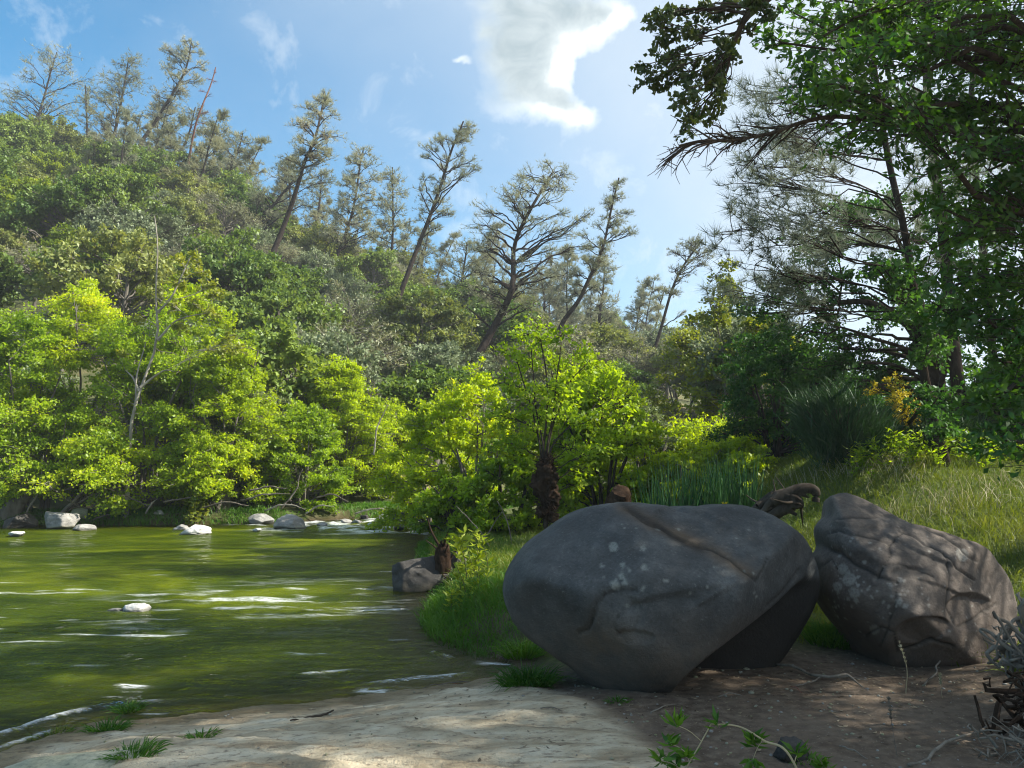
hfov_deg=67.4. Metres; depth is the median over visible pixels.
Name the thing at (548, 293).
grey pine
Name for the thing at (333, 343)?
grey brush tree
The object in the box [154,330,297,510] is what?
alder
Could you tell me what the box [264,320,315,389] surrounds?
grey brush tree
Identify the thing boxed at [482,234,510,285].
slim pine
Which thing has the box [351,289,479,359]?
hillside shrub tree
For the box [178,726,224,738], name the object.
grass tuft
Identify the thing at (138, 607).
river stone
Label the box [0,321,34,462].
alder
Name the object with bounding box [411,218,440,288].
grey pine
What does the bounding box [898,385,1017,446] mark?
understorey bush
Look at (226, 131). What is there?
grey pine
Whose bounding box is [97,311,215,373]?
grey brush tree
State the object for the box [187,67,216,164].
dead pine
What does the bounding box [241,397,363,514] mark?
alder
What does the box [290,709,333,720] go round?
stick
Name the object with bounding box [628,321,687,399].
grey brush tree
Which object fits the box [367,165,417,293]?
grey pine
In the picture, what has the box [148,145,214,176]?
hillside oak
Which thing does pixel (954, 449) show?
leafy herb
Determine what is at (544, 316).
hillside shrub tree
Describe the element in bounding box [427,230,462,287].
slim pine
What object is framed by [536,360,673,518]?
alder
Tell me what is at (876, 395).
understorey bush
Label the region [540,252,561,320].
slim pine
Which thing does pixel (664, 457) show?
lime bush
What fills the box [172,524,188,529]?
river stone
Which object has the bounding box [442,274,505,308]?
hillside oak
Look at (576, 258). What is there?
slim pine
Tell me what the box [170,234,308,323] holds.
hillside oak
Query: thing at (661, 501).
reed clump
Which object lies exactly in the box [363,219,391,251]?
slim pine
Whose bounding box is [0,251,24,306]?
hillside oak
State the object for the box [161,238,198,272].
grey brush tree
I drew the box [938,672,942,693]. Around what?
dry stalk
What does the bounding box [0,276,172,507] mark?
alder
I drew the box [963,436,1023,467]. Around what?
leafy herb
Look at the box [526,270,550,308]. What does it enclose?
slim pine
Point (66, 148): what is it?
hillside oak
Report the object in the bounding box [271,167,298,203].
slim pine
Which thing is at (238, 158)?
slim pine
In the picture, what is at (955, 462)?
meadow grass
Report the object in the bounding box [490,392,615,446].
hillside shrub tree
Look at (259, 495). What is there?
dead branch
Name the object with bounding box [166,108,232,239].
slim pine
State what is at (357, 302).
grey brush tree
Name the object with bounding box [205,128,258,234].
grey pine
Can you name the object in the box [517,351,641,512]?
alder
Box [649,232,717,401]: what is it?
grey pine
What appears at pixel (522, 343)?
grey brush tree
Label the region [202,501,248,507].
dead branch
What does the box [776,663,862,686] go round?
root
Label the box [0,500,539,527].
bank grass
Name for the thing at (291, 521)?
river stone
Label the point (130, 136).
slim pine
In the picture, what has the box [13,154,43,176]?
hillside shrub tree
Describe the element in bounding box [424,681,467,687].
stick
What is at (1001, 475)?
dry grass
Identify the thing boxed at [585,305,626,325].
hillside oak
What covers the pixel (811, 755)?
grass tuft
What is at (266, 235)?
grey brush tree
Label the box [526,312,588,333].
thin brown tree
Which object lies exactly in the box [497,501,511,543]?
dead branch
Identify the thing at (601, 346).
grey brush tree
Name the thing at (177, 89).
grey pine
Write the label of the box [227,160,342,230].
grey pine
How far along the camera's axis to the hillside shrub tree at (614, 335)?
46.74 m
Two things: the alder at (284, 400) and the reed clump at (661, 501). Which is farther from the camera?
the alder at (284, 400)
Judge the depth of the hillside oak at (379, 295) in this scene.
54.67 m
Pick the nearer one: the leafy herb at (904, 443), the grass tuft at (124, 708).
the grass tuft at (124, 708)
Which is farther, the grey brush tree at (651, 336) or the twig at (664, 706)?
the grey brush tree at (651, 336)
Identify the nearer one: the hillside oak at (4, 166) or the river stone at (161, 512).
the river stone at (161, 512)
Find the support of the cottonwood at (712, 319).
on the ground at (448, 723)
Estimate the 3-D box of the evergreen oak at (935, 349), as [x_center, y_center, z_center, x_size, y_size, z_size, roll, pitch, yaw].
[7.179,-1.492,14.601,6.290,5.782,6.244,0,-6,0]
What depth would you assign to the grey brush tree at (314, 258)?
57.12 m
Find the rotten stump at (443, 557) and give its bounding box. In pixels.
[426,518,456,577]
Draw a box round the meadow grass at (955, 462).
[425,445,1023,666]
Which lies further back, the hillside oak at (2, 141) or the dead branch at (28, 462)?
the hillside oak at (2, 141)
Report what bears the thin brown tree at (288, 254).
on the ground at (448, 723)
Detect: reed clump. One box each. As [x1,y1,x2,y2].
[628,451,717,505]
[662,457,747,505]
[696,443,770,506]
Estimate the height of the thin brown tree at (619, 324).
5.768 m
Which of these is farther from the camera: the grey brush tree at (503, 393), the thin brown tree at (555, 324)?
the thin brown tree at (555, 324)
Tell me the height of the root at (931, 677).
0.120 m
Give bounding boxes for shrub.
[861,371,921,448]
[979,592,1023,706]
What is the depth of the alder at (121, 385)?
20.81 m
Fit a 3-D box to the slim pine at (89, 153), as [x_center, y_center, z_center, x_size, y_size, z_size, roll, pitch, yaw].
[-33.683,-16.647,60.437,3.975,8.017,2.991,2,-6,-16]
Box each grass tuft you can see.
[24,723,81,740]
[73,712,143,734]
[94,734,173,762]
[101,698,151,714]
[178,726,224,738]
[477,657,579,692]
[483,634,552,659]
[602,695,634,705]
[789,751,832,766]
[798,612,850,649]
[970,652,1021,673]
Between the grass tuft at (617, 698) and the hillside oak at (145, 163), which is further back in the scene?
the hillside oak at (145, 163)
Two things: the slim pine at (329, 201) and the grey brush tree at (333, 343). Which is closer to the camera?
the grey brush tree at (333, 343)
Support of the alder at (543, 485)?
on the ground at (448, 723)
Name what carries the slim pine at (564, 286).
on the ground at (448, 723)
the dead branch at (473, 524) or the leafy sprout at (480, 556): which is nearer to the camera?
the leafy sprout at (480, 556)
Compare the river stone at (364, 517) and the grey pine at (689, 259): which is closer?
the river stone at (364, 517)
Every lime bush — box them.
[627,412,743,468]
[635,449,721,504]
[677,433,780,490]
[683,416,805,456]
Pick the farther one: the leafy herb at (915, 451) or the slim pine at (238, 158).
the slim pine at (238, 158)
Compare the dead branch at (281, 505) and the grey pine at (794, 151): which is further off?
the dead branch at (281, 505)
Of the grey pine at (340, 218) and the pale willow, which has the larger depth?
the grey pine at (340, 218)
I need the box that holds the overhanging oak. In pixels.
[629,0,787,143]
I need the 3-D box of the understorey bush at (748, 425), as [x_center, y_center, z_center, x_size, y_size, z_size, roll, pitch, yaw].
[6.024,0.358,17.631,3.346,3.241,3.523,-2,-6,23]
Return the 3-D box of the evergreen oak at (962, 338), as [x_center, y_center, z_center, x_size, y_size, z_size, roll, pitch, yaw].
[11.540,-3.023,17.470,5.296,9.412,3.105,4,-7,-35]
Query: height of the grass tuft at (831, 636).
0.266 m
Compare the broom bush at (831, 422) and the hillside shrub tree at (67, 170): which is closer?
the broom bush at (831, 422)
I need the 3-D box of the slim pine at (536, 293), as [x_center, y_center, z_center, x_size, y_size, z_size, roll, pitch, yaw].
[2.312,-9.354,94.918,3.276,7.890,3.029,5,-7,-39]
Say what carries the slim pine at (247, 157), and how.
on the ground at (448, 723)
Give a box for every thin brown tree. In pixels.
[1,240,71,313]
[152,237,209,263]
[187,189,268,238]
[254,240,305,265]
[297,316,410,374]
[302,279,397,344]
[490,343,544,377]
[499,325,608,382]
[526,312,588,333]
[569,314,589,325]
[600,333,662,376]
[603,319,643,350]
[644,341,677,401]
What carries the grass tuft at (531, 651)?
on the ground at (448, 723)
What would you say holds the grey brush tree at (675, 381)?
on the ground at (448, 723)
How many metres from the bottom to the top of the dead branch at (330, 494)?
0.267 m
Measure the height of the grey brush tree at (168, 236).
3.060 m
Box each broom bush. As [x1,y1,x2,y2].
[764,365,928,471]
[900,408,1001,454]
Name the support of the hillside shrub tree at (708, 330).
on the ground at (448, 723)
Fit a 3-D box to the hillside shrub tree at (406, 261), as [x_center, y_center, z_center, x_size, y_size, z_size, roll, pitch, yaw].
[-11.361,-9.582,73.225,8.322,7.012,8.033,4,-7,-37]
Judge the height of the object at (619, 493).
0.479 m
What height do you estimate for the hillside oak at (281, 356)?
6.261 m
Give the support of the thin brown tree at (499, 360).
on the ground at (448, 723)
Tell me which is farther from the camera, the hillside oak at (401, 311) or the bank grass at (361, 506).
the hillside oak at (401, 311)
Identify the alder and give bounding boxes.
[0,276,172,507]
[0,301,101,508]
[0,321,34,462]
[0,410,89,512]
[15,423,182,513]
[54,306,227,518]
[116,275,258,506]
[140,431,261,512]
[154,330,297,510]
[215,381,319,506]
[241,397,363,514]
[277,353,406,502]
[320,395,437,493]
[362,393,503,532]
[399,356,536,513]
[403,473,493,533]
[454,451,552,533]
[476,311,650,528]
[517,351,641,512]
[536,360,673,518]
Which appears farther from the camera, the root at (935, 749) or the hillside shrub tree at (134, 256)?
the hillside shrub tree at (134, 256)
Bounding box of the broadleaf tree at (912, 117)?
[648,0,1023,482]
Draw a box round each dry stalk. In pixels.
[886,696,897,756]
[898,641,907,692]
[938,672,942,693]
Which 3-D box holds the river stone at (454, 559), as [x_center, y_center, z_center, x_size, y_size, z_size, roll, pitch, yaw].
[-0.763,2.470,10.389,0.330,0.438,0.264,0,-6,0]
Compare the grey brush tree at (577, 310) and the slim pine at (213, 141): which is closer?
the slim pine at (213, 141)
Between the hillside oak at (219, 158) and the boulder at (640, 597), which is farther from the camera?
the hillside oak at (219, 158)
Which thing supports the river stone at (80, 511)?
in the river water
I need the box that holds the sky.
[0,0,1023,393]
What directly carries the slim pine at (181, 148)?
on the ground at (448, 723)
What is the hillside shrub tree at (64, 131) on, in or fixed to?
on the ground at (448, 723)
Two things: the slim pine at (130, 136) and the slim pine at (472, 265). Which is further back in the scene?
the slim pine at (472, 265)
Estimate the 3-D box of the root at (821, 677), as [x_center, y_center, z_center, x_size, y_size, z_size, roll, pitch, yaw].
[2.111,1.976,5.131,0.526,0.032,0.105,1,-6,-11]
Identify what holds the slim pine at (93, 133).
on the ground at (448, 723)
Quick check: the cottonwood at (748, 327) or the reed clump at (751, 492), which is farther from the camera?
the cottonwood at (748, 327)
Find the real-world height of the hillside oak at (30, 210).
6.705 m
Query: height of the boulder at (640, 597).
1.363 m
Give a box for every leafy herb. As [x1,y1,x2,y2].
[841,435,911,480]
[854,427,922,468]
[886,429,951,468]
[910,427,996,467]
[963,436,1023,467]
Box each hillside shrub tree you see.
[0,221,31,260]
[6,163,65,192]
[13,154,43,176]
[16,223,184,364]
[21,113,92,155]
[59,159,116,183]
[153,164,237,229]
[157,168,206,211]
[159,193,224,243]
[270,223,300,243]
[273,209,304,238]
[285,221,356,272]
[290,226,370,276]
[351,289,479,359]
[383,274,423,298]
[388,248,434,285]
[460,336,494,364]
[480,288,555,330]
[488,343,592,388]
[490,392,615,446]
[565,321,657,365]
[644,306,745,426]
[652,380,674,396]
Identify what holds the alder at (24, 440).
on the ground at (448, 723)
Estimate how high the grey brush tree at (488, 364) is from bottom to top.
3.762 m
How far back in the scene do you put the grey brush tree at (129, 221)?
42.98 m
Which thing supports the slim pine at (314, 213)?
on the ground at (448, 723)
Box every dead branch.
[20,429,30,487]
[26,455,43,512]
[58,420,66,462]
[60,484,114,491]
[68,482,141,509]
[106,493,147,505]
[145,499,156,513]
[163,496,198,502]
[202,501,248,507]
[241,493,283,500]
[248,486,285,491]
[264,504,306,510]
[280,469,302,509]
[305,505,334,513]
[316,494,347,501]
[355,508,382,513]
[373,405,387,454]
[456,506,488,545]
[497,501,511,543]
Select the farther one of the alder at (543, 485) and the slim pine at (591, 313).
the slim pine at (591, 313)
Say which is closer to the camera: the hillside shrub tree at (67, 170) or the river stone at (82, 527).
the river stone at (82, 527)
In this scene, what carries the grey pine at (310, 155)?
on the ground at (448, 723)
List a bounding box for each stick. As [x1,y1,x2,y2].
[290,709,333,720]
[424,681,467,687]
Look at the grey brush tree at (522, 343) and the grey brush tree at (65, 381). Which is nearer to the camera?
the grey brush tree at (65, 381)
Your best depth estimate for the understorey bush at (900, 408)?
16.81 m
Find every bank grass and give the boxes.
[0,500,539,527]
[407,526,533,659]
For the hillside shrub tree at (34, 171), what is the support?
on the ground at (448, 723)
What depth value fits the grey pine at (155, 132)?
77.55 m
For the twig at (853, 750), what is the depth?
3.88 m
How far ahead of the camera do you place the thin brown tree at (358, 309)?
40.20 m
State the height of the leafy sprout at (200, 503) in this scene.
1.024 m
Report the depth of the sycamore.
20.49 m
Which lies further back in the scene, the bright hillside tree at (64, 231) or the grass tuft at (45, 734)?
the bright hillside tree at (64, 231)
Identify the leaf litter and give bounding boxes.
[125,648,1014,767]
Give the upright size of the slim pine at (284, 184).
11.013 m
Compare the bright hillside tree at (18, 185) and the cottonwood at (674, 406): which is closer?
the cottonwood at (674, 406)
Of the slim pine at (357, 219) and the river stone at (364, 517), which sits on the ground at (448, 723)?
the slim pine at (357, 219)
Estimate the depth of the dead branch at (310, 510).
21.06 m
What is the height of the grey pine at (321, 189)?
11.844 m
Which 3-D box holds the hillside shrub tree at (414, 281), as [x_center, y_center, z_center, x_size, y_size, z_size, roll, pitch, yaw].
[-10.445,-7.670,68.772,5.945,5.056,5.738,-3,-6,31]
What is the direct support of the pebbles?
on the ground at (448, 723)
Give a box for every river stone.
[2,513,37,529]
[4,748,139,767]
[8,531,24,536]
[44,511,79,529]
[70,508,87,520]
[72,524,96,530]
[107,608,122,610]
[122,603,151,611]
[153,510,164,515]
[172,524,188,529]
[179,524,211,534]
[248,513,273,526]
[273,514,305,528]
[317,522,326,525]
[341,519,351,522]
[360,515,368,518]
[392,556,452,595]
[394,524,403,530]
[451,551,466,570]
[773,736,808,762]
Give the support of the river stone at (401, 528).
in the river water
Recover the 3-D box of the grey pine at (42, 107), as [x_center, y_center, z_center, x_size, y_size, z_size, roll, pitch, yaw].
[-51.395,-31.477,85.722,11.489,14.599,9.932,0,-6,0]
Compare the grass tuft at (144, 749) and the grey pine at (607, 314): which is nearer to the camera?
the grass tuft at (144, 749)
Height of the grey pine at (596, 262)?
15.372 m
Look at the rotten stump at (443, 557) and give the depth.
10.14 m
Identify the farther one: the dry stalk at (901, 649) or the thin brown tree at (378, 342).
the thin brown tree at (378, 342)
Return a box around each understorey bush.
[698,327,839,456]
[758,350,884,447]
[850,367,920,431]
[874,389,932,439]
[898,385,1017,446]
[937,343,1023,447]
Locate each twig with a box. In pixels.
[650,704,679,712]
[839,746,867,758]
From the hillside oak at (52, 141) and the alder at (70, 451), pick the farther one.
the hillside oak at (52, 141)
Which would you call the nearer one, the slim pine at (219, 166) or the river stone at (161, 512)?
the river stone at (161, 512)
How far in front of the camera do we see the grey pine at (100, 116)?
82.23 m
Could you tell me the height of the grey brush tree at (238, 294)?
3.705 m
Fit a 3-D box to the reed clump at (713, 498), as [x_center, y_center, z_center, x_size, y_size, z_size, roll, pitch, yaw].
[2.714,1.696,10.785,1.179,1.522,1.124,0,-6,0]
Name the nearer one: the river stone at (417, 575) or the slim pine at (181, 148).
the river stone at (417, 575)
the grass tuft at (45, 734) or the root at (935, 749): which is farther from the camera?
the grass tuft at (45, 734)
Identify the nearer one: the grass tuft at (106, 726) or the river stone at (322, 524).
the grass tuft at (106, 726)
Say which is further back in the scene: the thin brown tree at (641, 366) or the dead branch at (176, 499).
the thin brown tree at (641, 366)
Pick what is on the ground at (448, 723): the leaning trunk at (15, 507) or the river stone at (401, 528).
the leaning trunk at (15, 507)
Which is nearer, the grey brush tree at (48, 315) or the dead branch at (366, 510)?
the dead branch at (366, 510)
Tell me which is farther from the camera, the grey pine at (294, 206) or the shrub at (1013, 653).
the grey pine at (294, 206)
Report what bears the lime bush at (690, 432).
on the ground at (448, 723)
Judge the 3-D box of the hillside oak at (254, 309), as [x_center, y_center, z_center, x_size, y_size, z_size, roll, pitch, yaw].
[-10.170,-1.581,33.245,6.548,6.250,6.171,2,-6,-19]
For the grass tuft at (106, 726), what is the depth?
4.71 m
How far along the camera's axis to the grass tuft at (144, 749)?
3.89 m
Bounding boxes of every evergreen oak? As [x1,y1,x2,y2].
[718,165,990,442]
[922,134,1023,401]
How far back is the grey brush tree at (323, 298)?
46.05 m
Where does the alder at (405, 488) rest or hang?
on the ground at (448, 723)
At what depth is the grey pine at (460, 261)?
67.21 m
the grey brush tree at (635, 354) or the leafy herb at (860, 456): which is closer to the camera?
the leafy herb at (860, 456)
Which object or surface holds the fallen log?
on the ground at (448, 723)
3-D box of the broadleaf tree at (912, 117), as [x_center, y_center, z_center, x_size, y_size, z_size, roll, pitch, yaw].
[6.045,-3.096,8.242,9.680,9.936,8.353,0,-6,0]
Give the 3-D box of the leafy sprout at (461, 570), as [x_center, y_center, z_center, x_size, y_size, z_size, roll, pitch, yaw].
[-0.499,2.162,8.037,0.422,0.597,0.417,-2,-6,23]
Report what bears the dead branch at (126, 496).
attached to the alder at (70, 451)
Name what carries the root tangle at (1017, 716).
on the ground at (448, 723)
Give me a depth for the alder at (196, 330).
23.01 m
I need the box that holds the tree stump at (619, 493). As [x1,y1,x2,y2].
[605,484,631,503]
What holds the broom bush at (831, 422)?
on the ground at (448, 723)
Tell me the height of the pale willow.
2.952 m
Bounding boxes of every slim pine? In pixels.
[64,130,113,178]
[86,129,100,138]
[98,112,120,143]
[106,106,139,185]
[115,111,153,150]
[144,99,171,149]
[146,113,190,187]
[164,138,186,169]
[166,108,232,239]
[187,125,225,230]
[228,148,247,170]
[229,135,271,239]
[250,159,267,190]
[271,153,300,211]
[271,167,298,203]
[303,198,333,228]
[306,209,321,230]
[342,202,371,241]
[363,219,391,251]
[395,217,420,263]
[405,230,436,286]
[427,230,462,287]
[459,253,486,280]
[468,219,505,287]
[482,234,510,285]
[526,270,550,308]
[528,279,542,303]
[540,244,582,324]
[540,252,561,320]
[549,242,580,329]
[579,265,601,331]
[626,273,663,337]
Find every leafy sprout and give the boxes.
[182,491,210,526]
[441,561,485,616]
[444,524,497,581]
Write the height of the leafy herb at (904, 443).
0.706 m
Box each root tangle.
[967,713,1023,767]
[973,668,1023,734]
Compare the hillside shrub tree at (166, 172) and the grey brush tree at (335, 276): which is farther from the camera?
the hillside shrub tree at (166, 172)
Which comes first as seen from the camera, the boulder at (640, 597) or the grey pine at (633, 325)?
the boulder at (640, 597)
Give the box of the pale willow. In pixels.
[611,395,686,494]
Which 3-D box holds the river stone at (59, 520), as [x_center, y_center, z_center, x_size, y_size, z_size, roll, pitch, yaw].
[-11.097,3.447,18.925,0.666,0.604,0.959,5,-8,-42]
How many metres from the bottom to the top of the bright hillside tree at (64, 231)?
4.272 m
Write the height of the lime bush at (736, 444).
1.374 m
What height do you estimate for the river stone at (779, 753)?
0.143 m
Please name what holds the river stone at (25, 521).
in the river water
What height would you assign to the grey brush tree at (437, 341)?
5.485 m
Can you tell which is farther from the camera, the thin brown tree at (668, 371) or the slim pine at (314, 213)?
the slim pine at (314, 213)
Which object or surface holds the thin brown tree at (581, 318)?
on the ground at (448, 723)
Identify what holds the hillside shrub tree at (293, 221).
on the ground at (448, 723)
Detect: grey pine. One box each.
[0,39,102,122]
[70,85,98,140]
[74,48,152,149]
[131,99,182,164]
[138,34,210,147]
[143,100,217,164]
[183,116,236,216]
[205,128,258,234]
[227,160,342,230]
[267,86,348,261]
[275,164,300,243]
[295,167,342,228]
[305,141,390,272]
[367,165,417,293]
[396,119,481,300]
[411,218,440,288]
[432,237,499,289]
[445,153,598,370]
[468,272,527,370]
[517,263,579,331]
[556,177,639,334]
[576,255,624,333]
[620,276,655,332]
[647,282,668,354]
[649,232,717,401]
[693,0,974,466]
[860,2,1018,415]
[933,51,1023,360]
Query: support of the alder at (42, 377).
on the ground at (448, 723)
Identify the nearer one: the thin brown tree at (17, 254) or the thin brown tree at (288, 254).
the thin brown tree at (17, 254)
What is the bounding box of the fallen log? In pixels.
[746,477,820,525]
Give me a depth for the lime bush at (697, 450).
18.70 m
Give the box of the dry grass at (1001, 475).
[751,448,1023,614]
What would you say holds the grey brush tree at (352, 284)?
on the ground at (448, 723)
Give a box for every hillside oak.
[0,111,61,161]
[0,136,38,165]
[0,144,31,175]
[0,151,29,191]
[0,172,112,255]
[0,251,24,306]
[0,265,23,308]
[0,317,68,397]
[22,240,146,310]
[29,120,83,154]
[32,141,81,175]
[50,159,179,228]
[65,136,173,183]
[119,320,376,434]
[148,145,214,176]
[165,224,304,305]
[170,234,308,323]
[179,153,251,183]
[185,167,263,238]
[206,279,347,346]
[210,184,294,240]
[235,262,331,321]
[332,246,411,294]
[352,283,386,306]
[373,360,504,470]
[380,280,461,304]
[385,305,413,361]
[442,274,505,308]
[456,294,541,376]
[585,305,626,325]
[603,357,660,415]
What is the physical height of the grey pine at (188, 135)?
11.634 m
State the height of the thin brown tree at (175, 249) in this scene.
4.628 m
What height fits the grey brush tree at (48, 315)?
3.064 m
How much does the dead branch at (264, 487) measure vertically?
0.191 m
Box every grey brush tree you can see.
[0,365,91,424]
[17,311,102,372]
[65,199,168,251]
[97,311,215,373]
[109,341,236,442]
[111,187,195,244]
[146,187,197,206]
[154,225,179,248]
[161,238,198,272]
[195,293,247,323]
[233,222,298,263]
[254,320,386,412]
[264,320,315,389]
[284,244,343,277]
[300,293,332,323]
[304,294,385,346]
[311,268,350,303]
[317,271,375,306]
[372,338,470,394]
[381,309,466,364]
[415,389,496,457]
[445,346,499,376]
[487,380,541,410]
[491,329,546,362]
[507,375,550,423]
[538,334,609,378]
[554,303,584,319]
[621,343,665,385]
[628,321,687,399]
[666,364,725,421]
[686,308,817,417]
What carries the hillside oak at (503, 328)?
on the ground at (448, 723)
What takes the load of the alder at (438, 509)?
on the ground at (448, 723)
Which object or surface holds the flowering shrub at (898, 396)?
on the ground at (448, 723)
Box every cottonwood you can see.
[642,319,725,428]
[677,257,766,420]
[720,309,800,421]
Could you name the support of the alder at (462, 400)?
on the ground at (448, 723)
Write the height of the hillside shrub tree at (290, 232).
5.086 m
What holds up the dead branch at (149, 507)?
on the bank grass at (361, 506)
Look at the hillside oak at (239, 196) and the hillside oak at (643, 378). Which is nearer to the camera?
the hillside oak at (643, 378)
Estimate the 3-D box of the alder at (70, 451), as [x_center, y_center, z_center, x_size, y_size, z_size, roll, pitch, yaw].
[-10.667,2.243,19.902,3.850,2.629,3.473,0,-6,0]
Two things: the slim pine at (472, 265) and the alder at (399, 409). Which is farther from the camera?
the slim pine at (472, 265)
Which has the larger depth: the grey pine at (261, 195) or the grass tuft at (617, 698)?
the grey pine at (261, 195)
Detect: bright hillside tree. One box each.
[0,174,67,244]
[22,222,106,275]
[28,150,81,179]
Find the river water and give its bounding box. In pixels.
[0,518,509,751]
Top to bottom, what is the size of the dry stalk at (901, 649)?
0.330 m
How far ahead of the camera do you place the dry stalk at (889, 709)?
3.85 m
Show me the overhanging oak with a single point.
(713, 76)
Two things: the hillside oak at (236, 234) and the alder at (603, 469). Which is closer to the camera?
the alder at (603, 469)
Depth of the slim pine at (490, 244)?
81.99 m
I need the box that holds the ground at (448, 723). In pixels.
[0,217,1023,767]
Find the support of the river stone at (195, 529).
in the river water
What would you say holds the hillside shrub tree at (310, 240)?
on the ground at (448, 723)
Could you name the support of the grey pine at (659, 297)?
on the ground at (448, 723)
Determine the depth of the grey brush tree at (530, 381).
36.04 m
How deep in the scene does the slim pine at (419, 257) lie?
71.25 m
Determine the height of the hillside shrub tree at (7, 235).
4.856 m
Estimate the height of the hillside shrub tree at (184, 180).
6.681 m
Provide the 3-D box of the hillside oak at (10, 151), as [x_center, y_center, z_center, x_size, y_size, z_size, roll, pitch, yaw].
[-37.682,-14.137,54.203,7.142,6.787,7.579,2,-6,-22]
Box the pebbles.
[70,658,1023,767]
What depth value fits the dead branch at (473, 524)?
12.05 m
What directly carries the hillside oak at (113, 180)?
on the ground at (448, 723)
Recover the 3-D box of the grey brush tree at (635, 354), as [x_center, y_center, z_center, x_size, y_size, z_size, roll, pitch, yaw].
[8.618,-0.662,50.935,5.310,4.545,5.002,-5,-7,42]
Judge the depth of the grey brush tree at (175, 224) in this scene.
50.14 m
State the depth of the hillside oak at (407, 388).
27.57 m
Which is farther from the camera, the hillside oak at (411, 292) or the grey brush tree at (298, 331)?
the hillside oak at (411, 292)
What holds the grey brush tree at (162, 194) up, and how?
on the ground at (448, 723)
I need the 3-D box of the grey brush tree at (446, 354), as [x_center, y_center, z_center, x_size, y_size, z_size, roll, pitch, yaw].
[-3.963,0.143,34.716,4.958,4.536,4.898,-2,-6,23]
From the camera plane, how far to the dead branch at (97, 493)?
19.83 m
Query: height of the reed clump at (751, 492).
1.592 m
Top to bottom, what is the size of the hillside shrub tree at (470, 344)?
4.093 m
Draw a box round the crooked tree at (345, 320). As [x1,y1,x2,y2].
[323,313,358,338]
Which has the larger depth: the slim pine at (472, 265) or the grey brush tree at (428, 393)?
the slim pine at (472, 265)
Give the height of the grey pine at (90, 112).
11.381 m
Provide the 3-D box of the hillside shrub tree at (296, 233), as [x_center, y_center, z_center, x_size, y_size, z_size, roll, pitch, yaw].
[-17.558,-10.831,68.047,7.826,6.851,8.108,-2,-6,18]
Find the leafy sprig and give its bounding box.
[647,704,836,767]
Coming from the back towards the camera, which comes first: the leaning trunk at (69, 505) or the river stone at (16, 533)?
the leaning trunk at (69, 505)
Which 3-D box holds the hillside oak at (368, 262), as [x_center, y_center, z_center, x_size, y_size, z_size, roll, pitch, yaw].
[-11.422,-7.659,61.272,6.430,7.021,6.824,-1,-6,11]
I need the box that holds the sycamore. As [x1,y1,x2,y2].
[115,215,251,517]
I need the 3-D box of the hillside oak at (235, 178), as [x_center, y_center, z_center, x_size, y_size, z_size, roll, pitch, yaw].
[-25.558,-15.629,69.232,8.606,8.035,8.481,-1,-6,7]
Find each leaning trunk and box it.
[0,460,57,520]
[61,482,88,512]
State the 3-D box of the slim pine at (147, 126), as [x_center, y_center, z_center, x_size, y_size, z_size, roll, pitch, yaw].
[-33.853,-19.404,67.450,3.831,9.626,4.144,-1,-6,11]
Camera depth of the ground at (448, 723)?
4.80 m
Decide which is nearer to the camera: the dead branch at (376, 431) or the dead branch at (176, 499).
the dead branch at (176, 499)
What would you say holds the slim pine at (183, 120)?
on the ground at (448, 723)
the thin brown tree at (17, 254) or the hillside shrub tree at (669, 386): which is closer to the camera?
the thin brown tree at (17, 254)
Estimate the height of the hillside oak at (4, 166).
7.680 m
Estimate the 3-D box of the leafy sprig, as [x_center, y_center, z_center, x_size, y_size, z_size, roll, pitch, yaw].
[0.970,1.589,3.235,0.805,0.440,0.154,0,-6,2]
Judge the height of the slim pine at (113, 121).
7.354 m
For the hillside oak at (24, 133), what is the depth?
66.68 m
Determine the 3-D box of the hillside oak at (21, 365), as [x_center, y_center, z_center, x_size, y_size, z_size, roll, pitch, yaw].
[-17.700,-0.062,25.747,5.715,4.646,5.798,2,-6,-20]
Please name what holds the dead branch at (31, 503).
on the ground at (448, 723)
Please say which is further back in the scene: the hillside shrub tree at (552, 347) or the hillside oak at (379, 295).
the hillside oak at (379, 295)
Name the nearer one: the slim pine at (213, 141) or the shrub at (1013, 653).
the shrub at (1013, 653)
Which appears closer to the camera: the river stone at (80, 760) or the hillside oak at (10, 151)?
the river stone at (80, 760)
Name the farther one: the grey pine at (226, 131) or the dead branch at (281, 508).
the grey pine at (226, 131)
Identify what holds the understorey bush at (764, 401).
on the ground at (448, 723)
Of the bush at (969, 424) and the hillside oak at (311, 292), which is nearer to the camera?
the bush at (969, 424)
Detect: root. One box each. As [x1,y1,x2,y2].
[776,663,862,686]
[796,676,867,685]
[907,714,992,766]
[923,661,940,685]
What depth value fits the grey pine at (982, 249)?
16.05 m
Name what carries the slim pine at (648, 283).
on the ground at (448, 723)
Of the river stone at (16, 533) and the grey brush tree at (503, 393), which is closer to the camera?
the river stone at (16, 533)
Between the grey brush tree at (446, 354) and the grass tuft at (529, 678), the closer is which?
the grass tuft at (529, 678)
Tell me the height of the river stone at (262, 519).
0.419 m
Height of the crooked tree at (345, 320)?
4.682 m
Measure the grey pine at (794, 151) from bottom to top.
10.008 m
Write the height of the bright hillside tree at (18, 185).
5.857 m
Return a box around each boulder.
[503,502,819,692]
[813,493,1018,666]

